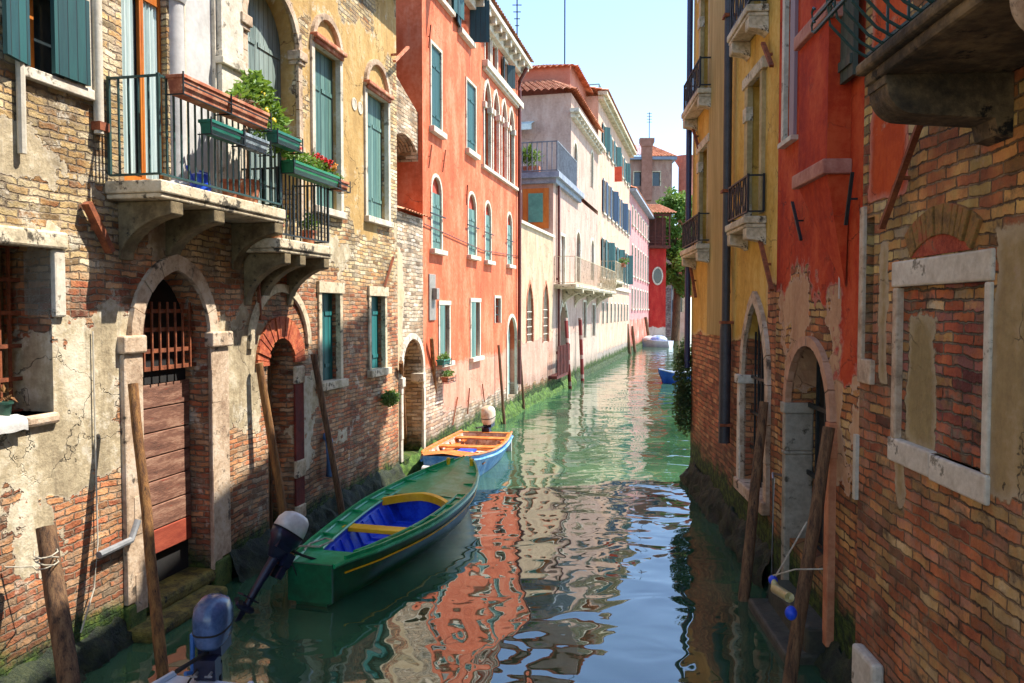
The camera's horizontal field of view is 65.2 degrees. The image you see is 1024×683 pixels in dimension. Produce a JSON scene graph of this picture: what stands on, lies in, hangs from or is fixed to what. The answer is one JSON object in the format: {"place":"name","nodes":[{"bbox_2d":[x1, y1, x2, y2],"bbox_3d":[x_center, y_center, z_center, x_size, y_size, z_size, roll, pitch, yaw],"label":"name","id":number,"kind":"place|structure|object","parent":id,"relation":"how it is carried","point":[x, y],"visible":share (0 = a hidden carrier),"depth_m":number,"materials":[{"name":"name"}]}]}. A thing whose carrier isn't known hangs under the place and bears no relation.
{"place":"outdoors","nodes":[
{"label":"outdoors","id":0,"kind":"place"},
{"bbox_2d":[81,314,827,682],"bbox_3d":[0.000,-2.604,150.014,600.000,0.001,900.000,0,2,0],"label":"water","id":1,"kind":"structure","parent":0,"point":[583,542],"depth_m":9.35,"materials":[{"name":"liquid"}]},
{"bbox_2d":[35,525,80,682],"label":"mooring pole","id":2,"kind":"object","parent":1,"relation":"in","point":[60,629],"visible":0.97,"depth_m":6.36,"materials":[{"name":"brown wood"}]},
{"bbox_2d":[5,549,59,570],"bbox_3d":[-3.873,1.784,6.458,0.373,0.234,0.430,-1,3,-33],"label":"mooring rope","id":3,"kind":"object","parent":2,"relation":"attached to","point":[35,558],"visible":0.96,"depth_m":6.36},
{"bbox_2d":[128,383,168,678],"bbox_3d":[-3.298,2.151,7.351,0.116,3.492,1.018,-2,3,-42],"label":"mooring pole","id":4,"kind":"object","parent":1,"relation":"in","point":[158,637],"visible":1,"depth_m":7.37,"materials":[{"name":"brown wood"}]},
{"bbox_2d":[152,593,253,682],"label":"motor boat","id":5,"kind":"object","parent":1,"relation":"on","point":[212,625],"visible":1,"depth_m":6.59,"materials":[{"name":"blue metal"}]},
{"bbox_2d":[0,0,409,676],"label":"canal house","id":6,"kind":"structure","parent":1,"relation":"on","point":[128,254],"depth_m":8.80,"materials":[{"name":"beige stone"}]},
{"bbox_2d":[0,384,17,415],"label":"flower pot","id":7,"kind":"object","parent":6,"relation":"on","point":[6,404],"visible":0.93,"depth_m":6.66,"materials":[{"name":"green ceramic"}]},
{"bbox_2d":[0,414,27,433],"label":"rag","id":8,"kind":"object","parent":6,"relation":"on","point":[13,423],"visible":0.99,"depth_m":6.57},
{"bbox_2d":[0,225,67,427],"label":"barred window","id":9,"kind":"structure","parent":6,"relation":"in","point":[57,242],"depth_m":7.01,"materials":[{"name":"stone"}]},
{"bbox_2d":[2,0,94,100],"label":"window","id":10,"kind":"structure","parent":6,"relation":"in","point":[53,38],"depth_m":7.07,"materials":[{"name":"teal wood"}]},
{"bbox_2d":[0,617,133,682],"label":"moss fringe","id":11,"kind":"object","parent":6,"relation":"attached to","point":[98,647],"visible":0.75,"depth_m":7.32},
{"bbox_2d":[121,0,162,180],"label":"balcony door","id":12,"kind":"structure","parent":6,"relation":"in","point":[140,19],"depth_m":8.26,"materials":[{"name":"fabric"}]},
{"bbox_2d":[117,254,232,630],"bbox_3d":[-3.772,1.150,8.837,0.408,4.206,1.907,1,2,13],"label":"water door","id":13,"kind":"structure","parent":6,"relation":"in","point":[152,352],"depth_m":8.97,"materials":[{"name":"stone"}]},
{"bbox_2d":[186,165,210,190],"bbox_3d":[-3.289,-1.690,8.389,0.215,0.248,0.453,0,2,0],"label":"watering can","id":14,"kind":"object","parent":6,"relation":"on","point":[192,176],"visible":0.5,"depth_m":8.34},
{"bbox_2d":[165,71,231,115],"bbox_3d":[-3.107,-2.457,7.961,0.206,0.216,0.823,1,2,13],"label":"planter","id":15,"kind":"object","parent":6,"relation":"attached to","point":[185,87],"visible":1,"depth_m":7.83,"materials":[{"name":"ceramic"}]},
{"bbox_2d":[197,116,244,146],"bbox_3d":[-3.013,-2.170,8.301,0.166,0.176,0.615,1,2,13],"label":"planter","id":16,"kind":"object","parent":6,"relation":"attached to","point":[217,130],"visible":1,"depth_m":8.21,"materials":[{"name":"green plastic"}]},
{"bbox_2d":[222,179,237,197],"bbox_3d":[-3.167,-1.700,8.984,0.211,0.220,0.216,0,2,0],"label":"flower pot","id":17,"kind":"object","parent":6,"relation":"on","point":[230,188],"visible":0.36,"depth_m":8.91,"materials":[{"name":"ceramic"}]},
{"bbox_2d":[219,93,271,131],"bbox_3d":[-2.962,-2.543,8.757,0.270,0.325,0.823,1,2,13],"label":"planter","id":18,"kind":"object","parent":6,"relation":"attached to","point":[245,112],"visible":0.92,"depth_m":8.74,"materials":[{"name":"ceramic"}]},
{"bbox_2d":[236,128,270,156],"bbox_3d":[-2.894,-2.247,8.877,0.185,0.284,0.556,1,2,13],"label":"planter","id":19,"kind":"object","parent":6,"relation":"attached to","point":[257,144],"visible":0.95,"depth_m":8.90,"materials":[{"name":"metal"}]},
{"bbox_2d":[224,68,293,202],"bbox_3d":[-3.021,-2.408,9.323,0.564,1.579,1.333,0,2,9],"label":"lemon tree","id":20,"kind":"object","parent":6,"relation":"on","point":[255,87],"visible":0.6,"depth_m":9.31,"materials":[{"name":"green plant"}]},
{"bbox_2d":[243,0,303,221],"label":"arched balcony door","id":21,"kind":"structure","parent":6,"relation":"in","point":[261,45],"depth_m":11.04,"materials":[{"name":"stone"}]},
{"bbox_2d":[247,284,311,529],"bbox_3d":[-3.345,0.984,11.035,0.450,3.547,1.695,1,2,13],"label":"side door","id":22,"kind":"structure","parent":6,"relation":"in","point":[279,327],"depth_m":11.34,"materials":[{"name":"orange stone"}]},
{"bbox_2d":[264,121,302,153],"bbox_3d":[-2.745,-2.449,9.514,0.254,0.317,0.622,1,2,13],"label":"planter","id":23,"kind":"object","parent":6,"relation":"attached to","point":[278,137],"visible":0.84,"depth_m":9.40,"materials":[{"name":"green plastic"}]},
{"bbox_2d":[298,212,319,243],"bbox_3d":[-2.763,-1.543,10.917,0.250,0.465,0.306,0,2,0],"label":"flower pot","id":24,"kind":"object","parent":6,"relation":"on","point":[308,241],"visible":0.59,"depth_m":10.86,"materials":[{"name":"ceramic"}]},
{"bbox_2d":[281,147,340,189],"bbox_3d":[-2.632,-2.288,10.415,0.321,0.425,1.361,1,2,15],"label":"planter","id":25,"kind":"object","parent":6,"relation":"attached to","point":[300,166],"visible":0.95,"depth_m":10.31,"materials":[{"name":"metal"}]},
{"bbox_2d":[229,461,405,582],"bbox_3d":[-2.647,2.649,12.546,0.380,0.619,5.902,1,2,13],"label":"moss fringe","id":26,"kind":"object","parent":6,"relation":"attached to","point":[250,557],"visible":0.42,"depth_m":11.94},
{"bbox_2d":[310,13,346,219],"bbox_3d":[-2.858,-3.460,12.289,0.260,3.044,1.087,1,2,13],"label":"upper window","id":27,"kind":"structure","parent":6,"relation":"in","point":[321,97],"depth_m":12.43,"materials":[{"name":"teal stone"}]},
{"bbox_2d":[316,281,348,390],"bbox_3d":[-2.875,-0.095,12.477,0.278,1.661,0.936,1,2,13],"label":"window frame","id":28,"kind":"structure","parent":6,"relation":"in","point":[323,288],"depth_m":12.63,"materials":[{"name":"stone"}]},
{"bbox_2d":[327,173,350,193],"bbox_3d":[-2.451,-2.237,11.246,0.228,0.258,0.376,1,2,13],"label":"planter","id":29,"kind":"object","parent":6,"relation":"attached to","point":[344,185],"visible":0.49,"depth_m":11.26,"materials":[{"name":"ceramic"}]},
{"bbox_2d":[363,59,393,227],"bbox_3d":[-2.420,-3.536,14.257,0.260,2.899,1.182,1,2,13],"label":"upper window","id":30,"kind":"structure","parent":6,"relation":"in","point":[372,108],"depth_m":14.41,"materials":[{"name":"teal stone"}]},
{"bbox_2d":[367,286,391,377],"bbox_3d":[-2.457,-0.186,14.356,0.278,1.599,0.937,1,2,13],"label":"window frame","id":31,"kind":"structure","parent":6,"relation":"in","point":[373,371],"depth_m":14.52,"materials":[{"name":"stone"}]},
{"bbox_2d":[380,389,401,406],"bbox_3d":[-2.218,1.037,14.624,0.366,0.347,0.620,0,2,0],"label":"hanging plant","id":32,"kind":"object","parent":6,"relation":"attached to","point":[390,398],"depth_m":14.52,"materials":[{"name":"green plant"}]},
{"bbox_2d":[396,77,417,161],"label":"buttress arch","id":33,"kind":"structure","parent":6,"relation":"attached to","point":[407,132],"depth_m":16.25,"materials":[{"name":"brick"}]},
{"bbox_2d":[255,362,293,554],"bbox_3d":[-3.000,2.026,10.389,0.609,3.531,0.117,-1,3,-30],"label":"mooring pole","id":34,"kind":"object","parent":1,"relation":"in","point":[273,450],"visible":0.53,"depth_m":10.27,"materials":[{"name":"brown wood"}]},
{"bbox_2d":[310,353,344,514],"bbox_3d":[-2.633,1.949,11.901,0.707,3.564,0.113,-1,3,-31],"label":"mooring pole","id":35,"kind":"object","parent":1,"relation":"in","point":[331,453],"visible":0.66,"depth_m":11.79,"materials":[{"name":"brown wood"}]},
{"bbox_2d":[233,456,478,621],"bbox_3d":[-1.602,2.394,11.250,1.488,1.170,6.151,1,2,15],"label":"motor boat","id":36,"kind":"object","parent":1,"relation":"on","point":[372,537],"visible":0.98,"depth_m":10.26,"materials":[{"name":"green paint"}]},
{"bbox_2d":[399,360,406,444],"bbox_3d":[-2.240,1.833,16.636,0.113,3.050,2.710,0,2,-5],"label":"mooring pole","id":37,"kind":"object","parent":1,"relation":"in","point":[401,368],"visible":0.33,"depth_m":16.16,"materials":[{"name":"brown wood"}]},
{"bbox_2d":[397,205,428,464],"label":"garden wall","id":38,"kind":"structure","parent":1,"relation":"in","point":[411,355],"depth_m":16.34,"materials":[{"name":"beige brick"}]},
{"bbox_2d":[399,333,425,461],"bbox_3d":[-2.084,1.074,16.169,0.285,2.483,1.472,1,2,13],"label":"doorway","id":39,"kind":"structure","parent":38,"relation":"in","point":[415,377],"depth_m":16.35,"materials":[{"name":"white stone"}]},
{"bbox_2d":[429,337,436,393],"bbox_3d":[-1.703,1.638,18.060,0.111,3.542,1.959,0,2,1],"label":"mooring pole","id":40,"kind":"object","parent":1,"relation":"in","point":[432,352],"visible":0.37,"depth_m":17.29,"materials":[{"name":"brown wood"}]},
{"bbox_2d":[396,0,533,446],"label":"canal house","id":41,"kind":"structure","parent":1,"relation":"on","point":[462,66],"depth_m":19.91,"materials":[{"name":"paint"}]},
{"bbox_2d":[429,39,446,139],"bbox_3d":[-1.637,-5.490,17.492,0.170,1.958,0.947,1,2,13],"label":"window","id":42,"kind":"structure","parent":41,"relation":"in","point":[435,53],"depth_m":17.55,"materials":[{"name":"teal stone"}]},
{"bbox_2d":[430,174,447,255],"bbox_3d":[-1.662,-2.801,17.573,0.208,1.771,1.077,1,2,13],"label":"arched window","id":43,"kind":"structure","parent":41,"relation":"in","point":[436,201],"depth_m":17.71,"materials":[{"name":"teal stone"}]},
{"bbox_2d":[436,352,451,365],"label":"planter","id":44,"kind":"object","parent":41,"relation":"on","point":[444,359],"visible":1,"depth_m":17.51,"materials":[{"name":"green plastic"}]},
{"bbox_2d":[437,300,454,367],"bbox_3d":[-1.588,-0.182,18.245,0.310,1.499,1.001,1,2,13],"label":"window frame","id":45,"kind":"structure","parent":41,"relation":"in","point":[441,304],"depth_m":18.12,"materials":[{"name":"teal stone"}]},
{"bbox_2d":[441,369,455,383],"bbox_3d":[-1.448,0.764,17.979,0.277,0.309,0.621,0,2,10],"label":"planter","id":46,"kind":"object","parent":41,"relation":"attached to","point":[447,376],"visible":1,"depth_m":17.82,"materials":[{"name":"ceramic"}]},
{"bbox_2d":[438,0,463,19],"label":"window","id":47,"kind":"structure","parent":41,"relation":"in","point":[446,5],"depth_m":18.50,"materials":[{"name":"white stone"}]},
{"bbox_2d":[400,400,524,475],"bbox_3d":[-0.763,2.324,21.010,0.379,0.603,11.452,1,2,13],"label":"moss fringe","id":48,"kind":"object","parent":41,"relation":"attached to","point":[416,464],"visible":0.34,"depth_m":20.80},
{"bbox_2d":[465,76,480,160],"bbox_3d":[-1.016,-5.634,20.280,0.170,1.889,1.094,1,2,13],"label":"window","id":49,"kind":"structure","parent":41,"relation":"in","point":[470,89],"depth_m":20.33,"materials":[{"name":"teal stone"}]},
{"bbox_2d":[457,0,489,48],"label":"window","id":50,"kind":"structure","parent":41,"relation":"in","point":[480,17],"depth_m":20.13,"materials":[{"name":"wood"}]},
{"bbox_2d":[467,191,480,260],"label":"arched window","id":51,"kind":"structure","parent":41,"relation":"in","point":[472,228],"depth_m":20.57,"materials":[{"name":"teal stone"}]},
{"bbox_2d":[469,298,484,361],"bbox_3d":[-1.003,-0.313,20.869,0.310,1.634,1.124,1,2,13],"label":"window frame","id":52,"kind":"structure","parent":41,"relation":"in","point":[473,358],"depth_m":20.71,"materials":[{"name":"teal stone"}]},
{"bbox_2d":[482,79,493,168],"bbox_3d":[-0.725,-5.965,21.872,0.238,2.424,0.895,1,2,13],"label":"arcade window","id":53,"kind":"structure","parent":41,"relation":"in","point":[490,110],"depth_m":22.16,"materials":[{"name":"white stone"}]},
{"bbox_2d":[484,200,495,264],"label":"arched window","id":54,"kind":"structure","parent":41,"relation":"in","point":[488,234],"depth_m":22.18,"materials":[{"name":"teal stone"}]},
{"bbox_2d":[492,89,501,173],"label":"arcade window","id":55,"kind":"structure","parent":41,"relation":"in","point":[498,118],"depth_m":23.09,"materials":[{"name":"white stone"}]},
{"bbox_2d":[494,295,501,322],"bbox_3d":[-0.448,-0.929,23.276,0.100,0.813,0.820,1,2,13],"label":"window frame","id":56,"kind":"structure","parent":41,"relation":"in","point":[496,297],"depth_m":23.58,"materials":[{"name":"white stone"}]},
{"bbox_2d":[500,98,508,179],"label":"arcade window","id":57,"kind":"structure","parent":41,"relation":"in","point":[505,122],"depth_m":24.09,"materials":[{"name":"white stone"}]},
{"bbox_2d":[502,56,514,88],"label":"window","id":58,"kind":"structure","parent":41,"relation":"in","point":[508,71],"depth_m":24.23,"materials":[{"name":"blue stone"}]},
{"bbox_2d":[506,212,515,268],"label":"arched window","id":59,"kind":"structure","parent":41,"relation":"in","point":[509,228],"depth_m":24.86,"materials":[{"name":"teal stone"}]},
{"bbox_2d":[508,106,515,184],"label":"arcade window","id":60,"kind":"structure","parent":41,"relation":"in","point":[511,128],"depth_m":25.06,"materials":[{"name":"white stone"}]},
{"bbox_2d":[506,314,517,398],"bbox_3d":[-0.114,0.423,25.218,0.268,2.590,1.502,1,2,13],"label":"water door","id":61,"kind":"structure","parent":41,"relation":"in","point":[512,316],"depth_m":25.79,"materials":[{"name":"white stone"}]},
{"bbox_2d":[420,405,513,475],"bbox_3d":[-0.911,2.323,17.137,1.528,1.478,4.251,0,2,11],"label":"motor boat","id":62,"kind":"object","parent":1,"relation":"on","point":[489,445],"visible":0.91,"depth_m":17.27,"materials":[{"name":"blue wood"}]},
{"bbox_2d":[497,345,505,423],"bbox_3d":[-0.265,1.693,23.131,0.336,3.198,0.096,-1,2,-18],"label":"mooring pole","id":63,"kind":"object","parent":1,"relation":"in","point":[501,386],"visible":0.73,"depth_m":23.07,"materials":[{"name":"brown wood"}]},
{"bbox_2d":[519,220,554,400],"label":"garden wall","id":64,"kind":"structure","parent":1,"relation":"in","point":[537,302],"depth_m":28.80,"materials":[{"name":"paint"}]},
{"bbox_2d":[526,280,533,342],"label":"window","id":65,"kind":"structure","parent":64,"relation":"in","point":[530,291],"depth_m":28.05,"materials":[{"name":"stone"}]},
{"bbox_2d":[542,281,548,342],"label":"window","id":66,"kind":"structure","parent":64,"relation":"in","point":[545,292],"depth_m":30.69,"materials":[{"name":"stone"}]},
{"bbox_2d":[525,375,576,408],"bbox_3d":[1.730,1.925,31.714,0.302,0.558,10.546,1,2,14],"label":"moss fringe","id":67,"kind":"object","parent":64,"relation":"attached to","point":[542,395],"visible":0.75,"depth_m":30.16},
{"bbox_2d":[564,318,571,388],"bbox_3d":[2.339,0.801,33.397,0.322,3.571,0.151,0,2,0],"label":"mooring pole","id":68,"kind":"object","parent":1,"relation":"in","point":[567,342],"visible":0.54,"depth_m":33.34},
{"bbox_2d":[521,140,615,384],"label":"canal house","id":69,"kind":"structure","parent":1,"relation":"on","point":[552,203],"depth_m":34.63,"materials":[{"name":"paint"}]},
{"bbox_2d":[521,143,544,172],"bbox_3d":[0.689,-7.320,31.831,1.291,1.264,0.945,0,2,0],"label":"terrace plant","id":70,"kind":"object","parent":69,"relation":"on","point":[529,155],"visible":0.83,"depth_m":31.71,"materials":[{"name":"green plant"}]},
{"bbox_2d":[523,188,548,228],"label":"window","id":71,"kind":"structure","parent":69,"relation":"in","point":[535,200],"depth_m":31.71,"materials":[{"name":"paint"}]},
{"bbox_2d":[548,344,569,378],"bbox_3d":[1.927,0.770,32.284,0.389,1.280,2.800,1,2,14],"label":"landing fence","id":72,"kind":"object","parent":69,"relation":"attached to","point":[563,352],"visible":1,"depth_m":31.81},
{"bbox_2d":[560,232,565,289],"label":"window","id":73,"kind":"structure","parent":69,"relation":"in","point":[563,235],"depth_m":34.17,"materials":[{"name":"white stone"}]},
{"bbox_2d":[521,79,605,210],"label":"house","id":74,"kind":"structure","parent":69,"relation":"on","point":[567,120],"depth_m":35.92,"materials":[{"name":"paint"}]},
{"bbox_2d":[519,64,593,203],"bbox_3d":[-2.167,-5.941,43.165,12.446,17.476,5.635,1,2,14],"label":"roof","id":75,"kind":"structure","parent":74,"relation":"on","point":[571,74],"depth_m":39.46,"materials":[{"name":"tile"}]},
{"bbox_2d":[578,318,583,380],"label":"mooring pole","id":76,"kind":"object","parent":1,"relation":"in","point":[581,349],"visible":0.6,"depth_m":37.10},
{"bbox_2d":[586,87,636,363],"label":"canal house","id":77,"kind":"structure","parent":1,"relation":"on","point":[613,212],"depth_m":49.42,"materials":[{"name":"paint"}]},
{"bbox_2d":[603,178,607,215],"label":"window","id":78,"kind":"structure","parent":77,"relation":"in","point":[605,184],"depth_m":46.76,"materials":[{"name":"blue stone"}]},
{"bbox_2d":[602,122,609,152],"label":"window","id":79,"kind":"structure","parent":77,"relation":"in","point":[606,134],"depth_m":46.36,"materials":[{"name":"wood"}]},
{"bbox_2d":[606,239,614,278],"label":"window","id":80,"kind":"structure","parent":77,"relation":"in","point":[611,246],"depth_m":48.67,"materials":[{"name":"teal stone"}]},
{"bbox_2d":[611,189,618,222],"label":"window","id":81,"kind":"structure","parent":77,"relation":"in","point":[615,195],"depth_m":50.63,"materials":[{"name":"blue wood"}]},
{"bbox_2d":[621,202,627,231],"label":"window","id":82,"kind":"structure","parent":77,"relation":"in","point":[625,206],"depth_m":56.32,"materials":[{"name":"blue wood"}]},
{"bbox_2d":[626,253,632,285],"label":"window","id":83,"kind":"structure","parent":77,"relation":"in","point":[630,266],"depth_m":60.04,"materials":[{"name":"teal wood"}]},
{"bbox_2d":[629,185,654,347],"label":"canal house","id":84,"kind":"structure","parent":1,"relation":"on","point":[642,214],"depth_m":68.75,"materials":[{"name":"paint"}]},
{"bbox_2d":[574,344,642,380],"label":"moss fringe","id":85,"kind":"object","parent":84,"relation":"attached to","point":[593,369],"visible":0.52,"depth_m":46.27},
{"bbox_2d":[630,112,676,335],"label":"distant house","id":86,"kind":"structure","parent":1,"relation":"on","point":[651,171],"depth_m":99.23,"materials":[{"name":"paint"}]},
{"bbox_2d":[642,335,673,346],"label":"covered boat","id":87,"kind":"object","parent":1,"relation":"on","point":[656,341],"visible":0.93,"depth_m":71.51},
{"bbox_2d":[648,204,675,335],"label":"corner house","id":88,"kind":"structure","parent":1,"relation":"on","point":[658,247],"depth_m":79.59,"materials":[{"name":"paint"}]},
{"bbox_2d":[652,267,662,284],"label":"oval window","id":89,"kind":"structure","parent":88,"relation":"in","point":[657,274],"depth_m":79.51,"materials":[{"name":"white stone"}]},
{"bbox_2d":[650,186,691,340],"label":"broadleaf tree","id":90,"kind":"object","parent":1,"relation":"on","point":[675,201],"visible":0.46,"depth_m":84.59,"materials":[{"name":"green plant"}]},
{"bbox_2d":[658,368,690,383],"bbox_3d":[7.889,1.594,36.353,2.590,0.794,1.455,0,2,0],"label":"rowing boat","id":91,"kind":"object","parent":1,"relation":"on","point":[665,376],"visible":0.3,"depth_m":35.94,"materials":[{"name":"blue paint"}]},
{"bbox_2d":[677,238,684,331],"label":"distant house","id":92,"kind":"structure","parent":1,"relation":"on","point":[682,316],"depth_m":117.96,"materials":[{"name":"paint"}]},
{"bbox_2d":[680,0,779,583],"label":"canal house","id":93,"kind":"structure","parent":1,"relation":"on","point":[730,116],"depth_m":11.51,"materials":[{"name":"paint"}]},
{"bbox_2d":[671,337,691,436],"bbox_3d":[3.319,0.879,15.435,0.502,1.946,0.571,0,2,0],"label":"hanging bush","id":94,"kind":"object","parent":93,"relation":"hanging from","point":[682,401],"visible":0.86,"depth_m":15.36,"materials":[{"name":"green plant"}]},
{"bbox_2d":[696,133,708,243],"bbox_3d":[3.335,-2.594,13.908,0.090,1.790,1.209,0,2,3],"label":"balcony door","id":95,"kind":"structure","parent":93,"relation":"in","point":[704,144],"depth_m":14.24,"materials":[{"name":"stone"}]},
{"bbox_2d":[697,0,709,87],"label":"balcony door","id":96,"kind":"structure","parent":93,"relation":"in","point":[701,20],"depth_m":14.14,"materials":[{"name":"stone"}]},
{"bbox_2d":[679,460,771,588],"bbox_3d":[3.105,2.623,12.464,0.307,0.678,6.029,0,2,3],"label":"moss fringe","id":97,"kind":"object","parent":93,"relation":"attached to","point":[710,501],"visible":0.78,"depth_m":11.82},
{"bbox_2d":[741,56,767,217],"bbox_3d":[3.118,-2.552,10.296,0.090,1.890,1.101,0,2,3],"label":"balcony door","id":98,"kind":"structure","parent":93,"relation":"in","point":[758,71],"depth_m":10.27,"materials":[{"name":"stone"}]},
{"bbox_2d":[738,401,768,601],"bbox_3d":[2.729,2.271,9.197,0.138,3.124,0.811,2,3,39],"label":"mooring pole","id":99,"kind":"object","parent":1,"relation":"in","point":[748,549],"visible":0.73,"depth_m":9.20,"materials":[{"name":"brown wood"}]},
{"bbox_2d":[748,0,865,664],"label":"canal house","id":100,"kind":"structure","parent":1,"relation":"on","point":[820,146],"depth_m":7.53,"materials":[{"name":"paint"}]},
{"bbox_2d":[777,0,798,148],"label":"tall window","id":101,"kind":"structure","parent":100,"relation":"in","point":[786,140],"depth_m":8.68,"materials":[{"name":"stone"}]},
{"bbox_2d":[780,336,837,646],"bbox_3d":[3.090,1.364,8.065,0.378,2.840,1.603,0,2,3],"label":"door frame","id":102,"kind":"structure","parent":100,"relation":"in","point":[797,422],"depth_m":8.64,"materials":[{"name":"grey stone"}]},
{"bbox_2d":[782,426,834,682],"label":"mooring pole","id":103,"kind":"object","parent":1,"relation":"in","point":[795,639],"visible":1,"depth_m":7.05,"materials":[{"name":"brown wood"}]},
{"bbox_2d":[772,522,822,576],"bbox_3d":[2.483,1.861,6.958,0.339,0.478,0.462,0,2,0],"label":"rope","id":104,"kind":"object","parent":103,"relation":"attached to","point":[786,557],"visible":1,"depth_m":7.12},
{"bbox_2d":[768,575,793,602],"bbox_3d":[2.316,2.154,6.906,0.092,0.138,0.498,0,2,0],"label":"fender","id":105,"kind":"object","parent":104,"relation":"hanging from","point":[777,589],"visible":1,"depth_m":6.84,"materials":[{"name":"yellow plastic"}]},
{"bbox_2d":[785,606,796,620],"bbox_3d":[2.311,2.249,6.626,0.099,0.120,0.100,0,2,0],"label":"ball buoy","id":106,"kind":"object","parent":105,"relation":"hanging from","point":[791,613],"visible":1,"depth_m":6.59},
{"bbox_2d":[811,0,1023,682],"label":"canal house","id":107,"kind":"structure","parent":1,"relation":"on","point":[938,472],"depth_m":5.10,"materials":[{"name":"brick"}]},
{"bbox_2d":[766,568,851,682],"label":"moss fringe","id":108,"kind":"object","parent":107,"relation":"attached to","point":[832,663],"visible":0.18,"depth_m":7.11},
{"bbox_2d":[857,206,874,384],"bbox_3d":[2.942,-0.383,6.528,0.140,1.451,0.310,0,2,3],"label":"slit window","id":109,"kind":"structure","parent":107,"relation":"in","point":[865,367],"depth_m":6.60,"materials":[{"name":"stone"}]},
{"bbox_2d":[887,248,995,505],"bbox_3d":[2.873,0.184,5.370,0.118,1.510,1.434,0,2,3],"label":"bricked up window","id":110,"kind":"structure","parent":107,"relation":"in","point":[941,367],"depth_m":5.28,"materials":[{"name":"brick"}]},
{"bbox_2d":[496,0,693,313],"label":"sky","id":111,"kind":"structure","parent":0,"point":[636,50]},
{"bbox_2d":[675,155,692,296],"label":"building","id":112,"kind":"structure","parent":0,"point":[680,161],"depth_m":106.47,"materials":[{"name":"paint"}]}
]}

